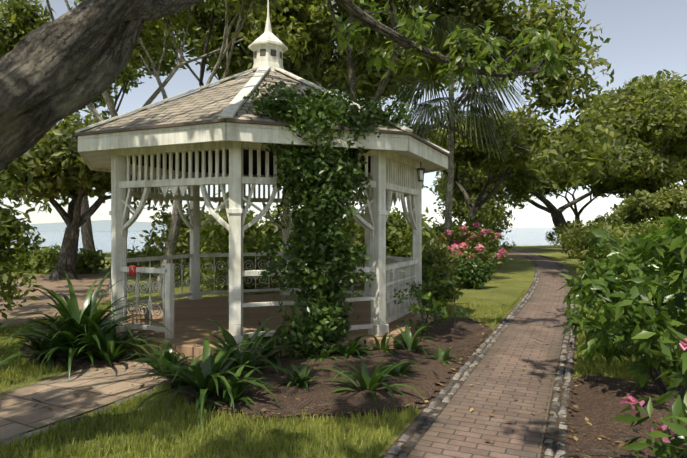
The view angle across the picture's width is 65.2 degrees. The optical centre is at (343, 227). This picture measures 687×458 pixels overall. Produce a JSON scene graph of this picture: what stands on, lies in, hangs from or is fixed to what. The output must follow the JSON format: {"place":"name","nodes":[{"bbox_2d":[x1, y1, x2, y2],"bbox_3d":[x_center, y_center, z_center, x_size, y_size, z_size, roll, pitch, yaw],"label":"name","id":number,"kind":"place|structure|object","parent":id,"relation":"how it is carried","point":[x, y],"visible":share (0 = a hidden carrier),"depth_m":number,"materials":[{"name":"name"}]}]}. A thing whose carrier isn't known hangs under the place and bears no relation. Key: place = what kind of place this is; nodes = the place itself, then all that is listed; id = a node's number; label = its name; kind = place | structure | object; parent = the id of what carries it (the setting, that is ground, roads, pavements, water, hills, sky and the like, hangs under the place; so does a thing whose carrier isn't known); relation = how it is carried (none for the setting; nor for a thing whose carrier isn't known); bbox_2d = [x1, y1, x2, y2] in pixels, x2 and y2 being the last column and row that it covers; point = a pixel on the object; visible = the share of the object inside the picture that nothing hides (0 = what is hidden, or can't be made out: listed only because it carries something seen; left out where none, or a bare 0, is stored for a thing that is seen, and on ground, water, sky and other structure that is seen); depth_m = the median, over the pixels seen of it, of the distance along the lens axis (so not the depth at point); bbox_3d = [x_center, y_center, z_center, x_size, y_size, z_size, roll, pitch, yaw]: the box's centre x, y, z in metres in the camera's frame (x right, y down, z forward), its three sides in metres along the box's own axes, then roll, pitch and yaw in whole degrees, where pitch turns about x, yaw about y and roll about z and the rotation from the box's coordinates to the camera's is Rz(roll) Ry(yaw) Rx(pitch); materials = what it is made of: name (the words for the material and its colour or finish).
{"place":"outdoors","nodes":[
{"label":"outdoors","id":0,"kind":"place"},
{"bbox_2d":[21,220,166,230],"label":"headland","id":1,"kind":"structure","parent":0,"point":[101,225],"depth_m":299.80,"materials":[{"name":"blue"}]},
{"bbox_2d":[0,228,686,457],"bbox_3d":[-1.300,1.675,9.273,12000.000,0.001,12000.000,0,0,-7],"label":"ground","id":2,"kind":"structure","parent":0,"point":[509,281],"depth_m":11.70,"materials":[{"name":"green plant"}]},
{"bbox_2d":[0,173,45,325],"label":"shrub","id":3,"kind":"object","parent":2,"relation":"on","point":[11,228],"depth_m":8.55,"materials":[{"name":"green plant"}]},
{"bbox_2d":[2,243,59,271],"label":"shore shrub","id":4,"kind":"object","parent":2,"relation":"on","point":[27,257],"depth_m":20.85,"materials":[{"name":"green plant"}]},
{"bbox_2d":[0,274,110,327],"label":"dirt patch","id":5,"kind":"object","parent":2,"relation":"on","point":[82,284],"visible":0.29,"depth_m":13.19,"materials":[{"name":"brown soil"}]},
{"bbox_2d":[24,245,109,274],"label":"shore shrub","id":6,"kind":"object","parent":2,"relation":"on","point":[89,260],"visible":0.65,"depth_m":19.56,"materials":[{"name":"green plant"}]},
{"bbox_2d":[20,321,139,369],"bbox_3d":[-4.012,1.671,8.399,1.608,0.001,4.774,0,0,-22],"label":"mulch bed","id":7,"kind":"object","parent":2,"relation":"on","point":[49,362],"visible":0.05,"depth_m":6.65,"materials":[{"name":"brown soil"}]},
{"bbox_2d":[23,311,139,368],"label":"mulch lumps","id":8,"kind":"object","parent":7,"relation":"on","point":[97,363],"visible":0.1,"depth_m":6.59,"materials":[{"name":"brown soil"}]},
{"bbox_2d":[0,55,168,250],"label":"tree trunk","id":9,"kind":"object","parent":2,"relation":"on","point":[87,236],"visible":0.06,"depth_m":26.83,"materials":[{"name":"brown plant"}]},
{"bbox_2d":[0,0,190,125],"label":"tree","id":10,"kind":"object","parent":9,"relation":"on","point":[23,18],"visible":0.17,"depth_m":26.63,"materials":[{"name":"green plant"}]},
{"bbox_2d":[0,359,169,440],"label":"paver path","id":11,"kind":"structure","parent":2,"relation":"on","point":[22,413],"depth_m":5.34,"materials":[{"name":"beige stone"}]},
{"bbox_2d":[0,381,171,445],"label":"path edging","id":12,"kind":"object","parent":2,"relation":"on","point":[19,435],"depth_m":4.63,"materials":[{"name":"stone paving slabs"}]},
{"bbox_2d":[0,105,187,279],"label":"lakeside tree","id":13,"kind":"object","parent":2,"relation":"on","point":[50,159],"depth_m":16.54,"materials":[{"name":"green plant"}]},
{"bbox_2d":[107,248,159,271],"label":"shore shrub","id":14,"kind":"object","parent":2,"relation":"on","point":[131,254],"visible":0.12,"depth_m":19.85,"materials":[{"name":"green plant"}]},
{"bbox_2d":[45,0,285,292],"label":"tree trunk","id":15,"kind":"object","parent":2,"relation":"on","point":[110,105],"visible":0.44,"depth_m":14.93,"materials":[{"name":"brown plant"}]},
{"bbox_2d":[201,0,316,64],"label":"tree","id":16,"kind":"object","parent":15,"relation":"attached to","point":[288,41],"visible":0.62,"depth_m":16.67,"materials":[{"name":"green plant"}]},
{"bbox_2d":[136,247,210,276],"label":"shore shrub","id":17,"kind":"object","parent":2,"relation":"on","point":[151,253],"depth_m":18.33,"materials":[{"name":"green plant"}]},
{"bbox_2d":[131,204,223,281],"bbox_3d":[-4.644,0.571,16.665,3.549,2.673,3.315,0,0,-7],"label":"hedge","id":18,"kind":"object","parent":2,"relation":"on","point":[183,244],"depth_m":16.06,"materials":[{"name":"green plant"}]},
{"bbox_2d":[129,0,255,287],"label":"tree trunk","id":19,"kind":"object","parent":2,"relation":"on","point":[171,245],"visible":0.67,"depth_m":14.52,"materials":[{"name":"brown plant"}]},
{"bbox_2d":[75,0,300,77],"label":"tree","id":20,"kind":"object","parent":19,"relation":"attached to","point":[148,26],"visible":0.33,"depth_m":15.55,"materials":[{"name":"green plant"}]},
{"bbox_2d":[0,267,462,430],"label":"strap leaf plants","id":21,"kind":"object","parent":2,"relation":"on","point":[77,334],"visible":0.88,"depth_m":6.22,"materials":[{"name":"green plant"}]},
{"bbox_2d":[175,189,295,294],"bbox_3d":[-2.436,0.477,13.966,3.662,2.993,3.765,0,0,-7],"label":"hedge","id":22,"kind":"object","parent":2,"relation":"on","point":[212,232],"depth_m":13.44,"materials":[{"name":"green plant"}]},
{"bbox_2d":[104,293,432,359],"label":"gazebo floor","id":23,"kind":"structure","parent":2,"relation":"on","point":[188,313],"depth_m":8.44,"materials":[{"name":"brown wood"}]},
{"bbox_2d":[75,0,449,346],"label":"gazebo","id":24,"kind":"object","parent":23,"relation":"on","point":[395,163],"visible":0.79,"depth_m":7.36,"materials":[{"name":"white wood"}]},
{"bbox_2d":[128,265,141,275],"bbox_3d":[-2.865,0.590,7.372,0.134,0.152,0.125,0,0,24],"label":"red cloth on rail","id":25,"kind":"object","parent":24,"relation":"attached to","point":[131,273],"visible":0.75,"depth_m":7.33,"materials":[{"name":"red fabric"}]},
{"bbox_2d":[82,71,406,131],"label":"roof shingles","id":26,"kind":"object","parent":24,"relation":"attached to","point":[211,102],"depth_m":7.28,"materials":[{"name":"grey wood"}]},
{"bbox_2d":[77,125,416,174],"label":"gazebo ceiling","id":27,"kind":"structure","parent":24,"relation":"attached to","point":[245,161],"depth_m":11.33,"materials":[{"name":"white wood"}]},
{"bbox_2d":[74,118,450,156],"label":"roof fascia","id":28,"kind":"structure","parent":24,"relation":"attached to","point":[411,134],"depth_m":6.64,"materials":[{"name":"white wood"}]},
{"bbox_2d":[254,49,281,58],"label":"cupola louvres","id":29,"kind":"object","parent":24,"relation":"attached to","point":[263,52],"visible":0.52,"depth_m":9.06,"materials":[{"name":"grey wood"}]},
{"bbox_2d":[417,162,424,181],"bbox_3d":[1.164,-0.845,8.080,0.100,0.300,0.100,0,0,-7],"label":"lantern","id":30,"kind":"object","parent":24,"relation":"attached to","point":[418,169],"depth_m":8.05,"materials":[{"name":"white glass"}]},
{"bbox_2d":[243,80,413,357],"bbox_3d":[-0.165,-0.064,6.872,2.239,3.657,1.184,0,0,-32],"label":"climbing vine","id":31,"kind":"object","parent":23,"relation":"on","point":[317,229],"depth_m":6.68,"materials":[{"name":"green plant"}]},
{"bbox_2d":[0,0,546,171],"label":"tree","id":32,"kind":"object","parent":2,"relation":"on","point":[65,65],"visible":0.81,"depth_m":3.81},
{"bbox_2d":[322,0,576,94],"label":"hanging tree leaves","id":33,"kind":"object","parent":32,"relation":"attached to","point":[418,27],"visible":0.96,"depth_m":7.23,"materials":[{"name":"green plant"}]},
{"bbox_2d":[170,0,426,263],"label":"tree trunk","id":34,"kind":"object","parent":2,"relation":"on","point":[202,67],"visible":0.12,"depth_m":22.94,"materials":[{"name":"brown plant"}]},
{"bbox_2d":[156,0,449,92],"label":"tree","id":35,"kind":"object","parent":34,"relation":"attached to","point":[195,43],"visible":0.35,"depth_m":22.98,"materials":[{"name":"green plant"}]},
{"bbox_2d":[260,205,389,289],"bbox_3d":[-0.552,0.461,14.599,3.688,2.817,3.501,0,0,-7],"label":"hedge","id":36,"kind":"object","parent":2,"relation":"on","point":[359,235],"visible":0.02,"depth_m":13.93,"materials":[{"name":"green plant"}]},
{"bbox_2d":[164,293,490,416],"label":"mulch bed lumps","id":37,"kind":"object","parent":2,"relation":"on","point":[361,399],"visible":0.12,"depth_m":5.72,"materials":[{"name":"brown soil"}]},
{"bbox_2d":[0,259,686,457],"bbox_3d":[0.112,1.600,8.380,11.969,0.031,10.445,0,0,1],"label":"fallen leaves","id":38,"kind":"object","parent":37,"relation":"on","point":[614,436],"visible":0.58,"depth_m":4.98,"materials":[{"name":"brown plant"}]},
{"bbox_2d":[394,280,446,335],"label":"twiggy shrub","id":39,"kind":"object","parent":37,"relation":"on","point":[418,287],"depth_m":8.20,"materials":[{"name":"green plant"}]},
{"bbox_2d":[418,296,439,340],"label":"sapling stem","id":40,"kind":"object","parent":37,"relation":"on","point":[419,304],"visible":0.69,"depth_m":7.68,"materials":[{"name":"brown plant"}]},
{"bbox_2d":[408,291,448,318],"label":"shrub leaves","id":41,"kind":"object","parent":40,"relation":"attached to","point":[417,308],"visible":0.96,"depth_m":7.54,"materials":[{"name":"green plant"}]},
{"bbox_2d":[436,271,460,331],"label":"sapling stem","id":42,"kind":"object","parent":37,"relation":"on","point":[454,313],"visible":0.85,"depth_m":8.35,"materials":[{"name":"brown plant"}]},
{"bbox_2d":[423,265,469,317],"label":"sapling leaves","id":43,"kind":"object","parent":42,"relation":"on","point":[429,271],"visible":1,"depth_m":8.26,"materials":[{"name":"green plant"}]},
{"bbox_2d":[169,319,492,419],"bbox_3d":[-0.540,1.671,9.082,5.989,0.001,8.827,0,0,-7],"label":"mulch bed","id":44,"kind":"object","parent":2,"relation":"on","point":[438,386],"visible":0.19,"depth_m":4.88,"materials":[{"name":"brown soil"}]},
{"bbox_2d":[359,71,426,111],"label":"branch","id":45,"kind":"object","parent":2,"relation":"on","point":[399,97],"depth_m":31.27,"materials":[{"name":"brown plant"}]},
{"bbox_2d":[210,0,483,104],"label":"tree","id":46,"kind":"object","parent":45,"relation":"attached to","point":[389,85],"visible":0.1,"depth_m":26.55,"materials":[{"name":"green plant"}]},
{"bbox_2d":[355,207,457,284],"bbox_3d":[1.565,0.632,14.978,3.025,2.632,3.463,0,0,-7],"label":"hedge","id":47,"kind":"object","parent":2,"relation":"on","point":[398,229],"visible":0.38,"depth_m":14.24,"materials":[{"name":"green plant"}]},
{"bbox_2d":[279,0,589,155],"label":"branches","id":48,"kind":"object","parent":2,"relation":"on","point":[379,90],"visible":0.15,"depth_m":18.63,"materials":[{"name":"brown plant"}]},
{"bbox_2d":[232,0,637,191],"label":"tree","id":49,"kind":"object","parent":48,"relation":"attached to","point":[569,159],"visible":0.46,"depth_m":18.58,"materials":[{"name":"green plant"}]},
{"bbox_2d":[409,244,463,308],"bbox_3d":[1.811,1.064,10.842,1.175,1.456,1.142,0,0,33],"label":"shrub","id":50,"kind":"object","parent":2,"relation":"on","point":[433,258],"visible":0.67,"depth_m":10.71,"materials":[{"name":"green plant"}]},
{"bbox_2d":[430,222,458,240],"bbox_3d":[5.305,0.895,29.796,5.009,2.422,4.731,0,0,-7],"label":"shrub band","id":51,"kind":"object","parent":2,"relation":"on","point":[441,228],"visible":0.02,"depth_m":28.73,"materials":[{"name":"green plant"}]},
{"bbox_2d":[432,220,460,228],"bbox_3d":[6.759,0.700,35.745,3.877,2.650,3.576,0,0,-41],"label":"shrub band","id":52,"kind":"object","parent":2,"relation":"on","point":[452,223],"visible":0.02,"depth_m":35.34,"materials":[{"name":"green plant"}]},
{"bbox_2d":[436,242,472,279],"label":"flowering bush","id":53,"kind":"object","parent":2,"relation":"on","point":[454,254],"depth_m":15.21,"materials":[{"name":"pink plant"}]},
{"bbox_2d":[384,15,531,268],"bbox_3d":[3.950,-2.800,19.041,5.295,8.972,4.789,0,0,12],"label":"palm","id":54,"kind":"object","parent":2,"relation":"on","point":[484,97],"depth_m":18.70,"materials":[{"name":"green plant"}]},
{"bbox_2d":[429,175,488,224],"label":"tree","id":55,"kind":"object","parent":2,"relation":"on","point":[440,193],"depth_m":49.08,"materials":[{"name":"green plant"}]},
{"bbox_2d":[435,222,512,266],"bbox_3d":[4.093,0.758,17.242,2.770,1.902,2.076,0,0,-7],"label":"azalea","id":56,"kind":"object","parent":2,"relation":"on","point":[484,241],"depth_m":17.09,"materials":[{"name":"pink plant"}]},
{"bbox_2d":[453,254,496,288],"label":"round shrub","id":57,"kind":"object","parent":2,"relation":"on","point":[476,272],"depth_m":14.57,"materials":[{"name":"green plant"}]},
{"bbox_2d":[444,151,514,232],"bbox_3d":[7.876,-1.795,27.184,5.521,7.141,6.086,0,0,-36],"label":"tree trunk","id":58,"kind":"object","parent":2,"relation":"on","point":[475,207],"visible":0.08,"depth_m":26.60,"materials":[{"name":"brown plant"}]},
{"bbox_2d":[425,107,560,208],"bbox_3d":[7.181,-3.471,26.453,7.866,4.907,7.800,0,0,-7],"label":"tree","id":59,"kind":"object","parent":58,"relation":"on","point":[522,180],"visible":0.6,"depth_m":26.22,"materials":[{"name":"green plant"}]},
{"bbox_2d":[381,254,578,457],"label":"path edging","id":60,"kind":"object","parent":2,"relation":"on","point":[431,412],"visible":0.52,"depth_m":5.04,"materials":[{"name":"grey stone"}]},
{"bbox_2d":[455,214,515,266],"bbox_3d":[5.814,0.578,22.460,2.825,2.265,2.146,0,0,-7],"label":"azalea shrub","id":61,"kind":"object","parent":2,"relation":"on","point":[493,227],"visible":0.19,"depth_m":22.09,"materials":[{"name":"green plant"}]},
{"bbox_2d":[494,250,527,257],"bbox_3d":[10.892,1.671,34.665,2.195,0.001,10.443,0,0,18],"label":"dirt patch","id":62,"kind":"object","parent":2,"relation":"on","point":[510,255],"visible":0.52,"depth_m":33.42,"materials":[{"name":"brown soil"}]},
{"bbox_2d":[433,132,686,251],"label":"tree","id":63,"kind":"object","parent":2,"relation":"on","point":[646,167],"depth_m":34.99,"materials":[{"name":"green plant"}]},
{"bbox_2d":[545,69,686,218],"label":"tree","id":64,"kind":"object","parent":63,"relation":"attached to","point":[657,104],"depth_m":35.24,"materials":[{"name":"green plant"}]},
{"bbox_2d":[531,174,617,225],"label":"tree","id":65,"kind":"object","parent":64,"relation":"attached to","point":[543,191],"depth_m":47.26,"materials":[{"name":"plant"}]},
{"bbox_2d":[545,218,586,245],"bbox_3d":[16.338,0.691,37.785,4.613,2.802,4.263,0,0,-7],"label":"shrub band","id":66,"kind":"object","parent":2,"relation":"on","point":[552,238],"visible":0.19,"depth_m":37.58,"materials":[{"name":"green plant"}]},
{"bbox_2d":[555,220,615,258],"bbox_3d":[13.503,0.774,28.798,4.169,2.437,3.880,0,0,-7],"label":"shrub band","id":67,"kind":"object","parent":2,"relation":"on","point":[572,237],"visible":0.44,"depth_m":28.64,"materials":[{"name":"green plant"}]},
{"bbox_2d":[570,222,654,263],"bbox_3d":[10.943,0.863,21.620,3.526,2.170,3.144,0,0,-7],"label":"shrub band","id":68,"kind":"object","parent":2,"relation":"on","point":[582,243],"visible":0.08,"depth_m":22.13,"materials":[{"name":"green plant"}]},
{"bbox_2d":[573,225,659,279],"bbox_3d":[8.881,0.954,16.956,3.264,2.075,3.135,0,0,-7],"label":"shrub band","id":69,"kind":"object","parent":2,"relation":"on","point":[623,232],"visible":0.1,"depth_m":16.92,"materials":[{"name":"green plant"}]},
{"bbox_2d":[563,243,686,351],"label":"broadleaf shrub","id":70,"kind":"object","parent":2,"relation":"on","point":[606,260],"depth_m":7.12,"materials":[{"name":"green plant"}]},
{"bbox_2d":[563,376,686,457],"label":"mulch bed","id":71,"kind":"object","parent":2,"relation":"on","point":[574,432],"visible":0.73,"depth_m":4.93,"materials":[{"name":"brown soil"}]},
{"bbox_2d":[555,213,686,394],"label":"broadleaf shrub","id":72,"kind":"object","parent":71,"relation":"on","point":[667,246],"depth_m":5.13,"materials":[{"name":"green plant"}]},
{"bbox_2d":[594,214,658,225],"bbox_3d":[18.234,0.514,35.247,6.040,3.120,5.441,0,0,-7],"label":"shrub band","id":73,"kind":"object","parent":2,"relation":"on","point":[600,219],"visible":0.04,"depth_m":35.49,"materials":[{"name":"green plant"}]},
{"bbox_2d":[599,213,660,230],"bbox_3d":[16.362,0.503,29.805,4.337,3.058,4.066,0,0,-7],"label":"shrub band","id":74,"kind":"object","parent":2,"relation":"on","point":[619,220],"visible":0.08,"depth_m":29.86,"materials":[{"name":"green plant"}]},
{"bbox_2d":[605,182,686,226],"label":"bush","id":75,"kind":"object","parent":2,"relation":"on","point":[647,204],"depth_m":29.28,"materials":[{"name":"green plant"}]},
{"bbox_2d":[609,326,686,457],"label":"shrub","id":76,"kind":"object","parent":2,"relation":"on","point":[679,405],"depth_m":3.51,"materials":[{"name":"green plant"}]},
{"bbox_2d":[634,216,685,232],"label":"shrub band","id":77,"kind":"object","parent":2,"relation":"on","point":[646,226],"depth_m":22.38,"materials":[{"name":"green plant"}]},
{"bbox_2d":[658,218,686,255],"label":"shrub band","id":78,"kind":"object","parent":2,"relation":"on","point":[661,225],"visible":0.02,"depth_m":18.17,"materials":[{"name":"green plant"}]},
{"bbox_3d":[1.364,-1.543,27.337,6.286,6.637,5.221,0,0,-7],"label":"tree trunk","id":79,"kind":"object","parent":2,"relation":"on","visible":0},
{"bbox_2d":[402,122,447,188],"bbox_3d":[1.361,-3.392,27.261,7.522,3.793,6.539,0,0,-7],"label":"tree","id":80,"kind":"object","parent":79,"relation":"on","point":[429,134],"depth_m":26.06,"materials":[{"name":"green plant"}]},
{"bbox_2d":[0,0,686,227],"label":"sky","id":81,"kind":"structure","parent":0,"point":[648,37],"materials":[{"name":"white"}]},
{"bbox_2d":[407,253,570,457],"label":"brick path","id":82,"kind":"structure","parent":0,"point":[457,429],"depth_m":5.42,"materials":[{"name":"brown brick"}]},
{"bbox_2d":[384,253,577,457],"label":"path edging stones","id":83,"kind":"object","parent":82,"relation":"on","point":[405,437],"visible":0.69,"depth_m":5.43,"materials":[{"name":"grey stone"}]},
{"bbox_2d":[643,139,686,218],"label":"tree","id":84,"kind":"object","parent":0,"point":[680,156],"depth_m":41.91,"materials":[{"name":"green plant"}]}
]}

